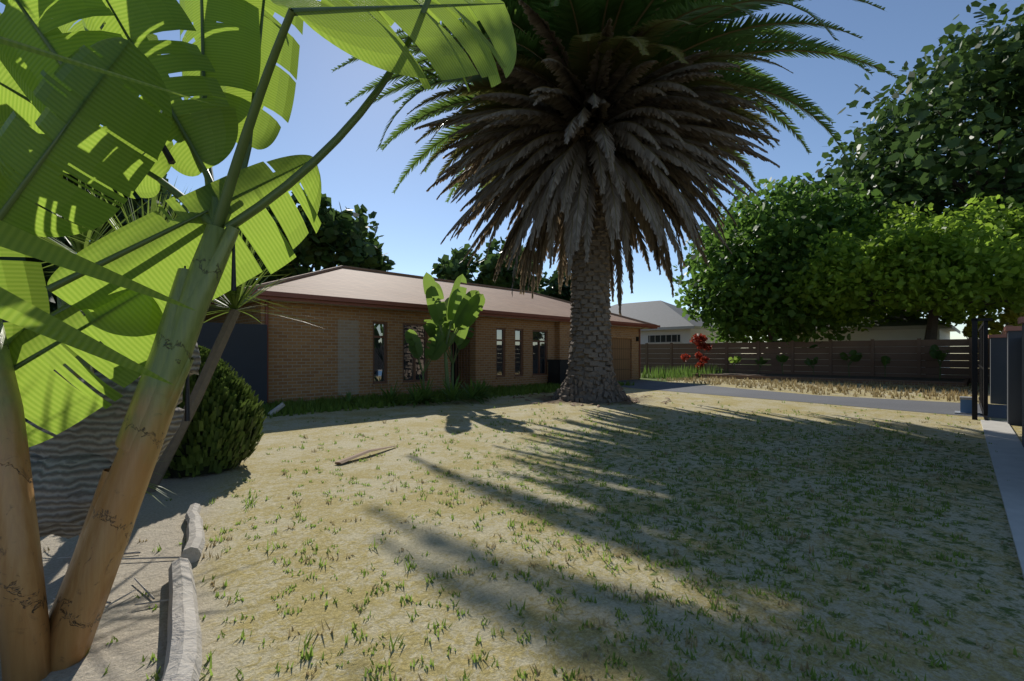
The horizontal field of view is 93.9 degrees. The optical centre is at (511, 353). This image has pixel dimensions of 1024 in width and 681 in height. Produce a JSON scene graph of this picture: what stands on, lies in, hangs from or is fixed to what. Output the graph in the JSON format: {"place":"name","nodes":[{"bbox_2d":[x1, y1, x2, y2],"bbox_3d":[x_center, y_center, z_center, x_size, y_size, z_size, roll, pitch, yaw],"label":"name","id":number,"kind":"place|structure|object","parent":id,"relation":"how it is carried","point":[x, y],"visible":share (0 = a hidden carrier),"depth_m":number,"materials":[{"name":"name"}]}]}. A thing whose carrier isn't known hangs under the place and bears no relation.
{"place":"outdoors","nodes":[
{"label":"outdoors","id":0,"kind":"place"},
{"bbox_2d":[204,265,659,404],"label":"house","id":1,"kind":"structure","parent":0,"point":[353,341],"depth_m":14.54,"materials":[{"name":"brick"}]},
{"bbox_2d":[0,360,1023,680],"bbox_3d":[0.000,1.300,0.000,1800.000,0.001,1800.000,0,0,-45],"label":"ground","id":2,"kind":"structure","parent":0,"point":[258,576],"depth_m":3.16,"materials":[{"name":"beige sand"}]},
{"bbox_2d":[0,170,71,312],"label":"tree leaves","id":3,"kind":"object","parent":2,"relation":"on","point":[54,268],"visible":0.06,"depth_m":13.30,"materials":[{"name":"green plant"}]},
{"bbox_2d":[35,152,188,311],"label":"tree leaves","id":4,"kind":"object","parent":2,"relation":"on","point":[137,203],"depth_m":15.28,"materials":[{"name":"green plant"}]},
{"bbox_2d":[2,319,266,421],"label":"boundary wall","id":5,"kind":"structure","parent":2,"relation":"on","point":[244,353],"depth_m":11.14,"materials":[{"name":"paint"}]},
{"bbox_2d":[37,176,318,502],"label":"yuccas","id":6,"kind":"object","parent":2,"relation":"on","point":[237,298],"visible":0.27,"depth_m":4.64,"materials":[{"name":"green plant"}]},
{"bbox_2d":[163,345,266,478],"bbox_3d":[-3.545,0.598,5.374,1.397,1.403,1.409,0,0,-45],"label":"conifer bush","id":7,"kind":"object","parent":2,"relation":"on","point":[222,433],"visible":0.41,"depth_m":5.08,"materials":[{"name":"green plant"}]},
{"bbox_2d":[0,0,515,680],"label":"banana plant","id":8,"kind":"object","parent":2,"relation":"on","point":[65,92],"depth_m":2.18,"materials":[{"name":"green plant"}]},
{"bbox_2d":[237,191,394,286],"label":"tree leaves","id":9,"kind":"object","parent":2,"relation":"on","point":[344,234],"depth_m":26.29,"materials":[{"name":"green plant"}]},
{"bbox_2d":[0,393,670,680],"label":"logs debris","id":10,"kind":"object","parent":2,"relation":"on","point":[183,659],"visible":0.79,"depth_m":2.32,"materials":[{"name":"grey wood"}]},
{"bbox_2d":[431,236,543,292],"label":"tree leaves","id":11,"kind":"object","parent":2,"relation":"on","point":[454,267],"depth_m":34.08,"materials":[{"name":"green plant"}]},
{"bbox_2d":[44,376,1023,680],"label":"grass tufts","id":12,"kind":"object","parent":2,"relation":"on","point":[320,404],"visible":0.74,"depth_m":3.88,"materials":[{"name":"green plant"}]},
{"bbox_2d":[539,268,571,301],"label":"tree leaves","id":13,"kind":"object","parent":2,"relation":"on","point":[552,289],"visible":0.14,"depth_m":48.48,"materials":[{"name":"green plant"}]},
{"bbox_2d":[547,359,568,383],"bbox_3d":[1.863,0.763,19.279,0.600,1.065,0.730,0,0,-45],"label":"wheelie bin","id":14,"kind":"object","parent":2,"relation":"on","point":[557,370],"visible":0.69,"depth_m":19.05,"materials":[{"name":"black plastic"}]},
{"bbox_2d":[331,0,901,402],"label":"palm","id":15,"kind":"object","parent":2,"relation":"on","point":[656,88],"depth_m":11.89,"materials":[{"name":"plant"}]},
{"bbox_2d":[338,272,948,407],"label":"garden plants","id":16,"kind":"object","parent":2,"relation":"on","point":[459,309],"visible":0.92,"depth_m":12.79,"materials":[{"name":"green plant"}]},
{"bbox_2d":[680,333,711,371],"bbox_3d":[11.314,0.007,29.231,1.576,2.630,1.780,0,0,-45],"label":"shrub","id":17,"kind":"object","parent":2,"relation":"on","point":[703,345],"depth_m":28.91,"materials":[{"name":"red plant"}]},
{"bbox_2d":[672,172,891,353],"bbox_3d":[15.641,-4.680,28.850,11.339,12.029,12.253,0,0,-45],"label":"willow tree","id":18,"kind":"object","parent":2,"relation":"on","point":[726,309],"depth_m":26.05,"materials":[{"name":"green plant"}]},
{"bbox_2d":[609,300,959,374],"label":"neighbour houses","id":19,"kind":"structure","parent":2,"relation":"on","point":[675,327],"depth_m":35.44,"materials":[{"name":"grey"}]},
{"bbox_2d":[641,325,1012,382],"bbox_3d":[3.960,0.280,30.165,12.600,2.040,43.200,0,0,-45],"label":"precast fence","id":20,"kind":"object","parent":2,"relation":"on","point":[918,365],"visible":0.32,"depth_m":25.36,"materials":[{"name":"brown wood"}]},
{"bbox_2d":[692,372,969,386],"bbox_3d":[15.252,1.200,24.020,4.460,0.200,11.120,0,0,-45],"label":"planter bed","id":21,"kind":"object","parent":2,"relation":"on","point":[912,380],"visible":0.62,"depth_m":22.07,"materials":[{"name":"soil"}]},
{"bbox_2d":[765,160,940,314],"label":"tall tree leaves","id":22,"kind":"object","parent":2,"relation":"on","point":[827,173],"visible":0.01,"depth_m":36.39,"materials":[{"name":"green plant"}]},
{"bbox_2d":[769,192,1023,374],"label":"bright tree","id":23,"kind":"object","parent":2,"relation":"on","point":[937,255],"depth_m":20.13,"materials":[{"name":"green plant"}]},
{"bbox_2d":[962,306,1023,353],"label":"yellow shrub","id":24,"kind":"object","parent":2,"relation":"on","point":[1011,316],"depth_m":22.38,"materials":[{"name":"plant"}]},
{"bbox_2d":[981,317,1023,577],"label":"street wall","id":25,"kind":"structure","parent":2,"relation":"on","point":[1007,377],"depth_m":7.56,"materials":[{"name":"concrete"}]},
{"bbox_2d":[0,0,1023,353],"label":"sky","id":26,"kind":"structure","parent":0,"point":[413,224],"materials":[{"name":"blue"}]},
{"bbox_2d":[618,379,1006,418],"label":"driveway","id":27,"kind":"structure","parent":0,"point":[994,410],"depth_m":13.54,"materials":[{"name":"concrete"}]},
{"bbox_2d":[955,318,992,420],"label":"sliding gate","id":28,"kind":"structure","parent":27,"relation":"on","point":[968,405],"depth_m":9.44,"materials":[{"name":"black metal"}]},
{"bbox_2d":[813,0,1023,325],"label":"tall tree","id":29,"kind":"object","parent":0,"point":[899,163],"depth_m":25.18,"materials":[{"name":"green plant"}]}
]}

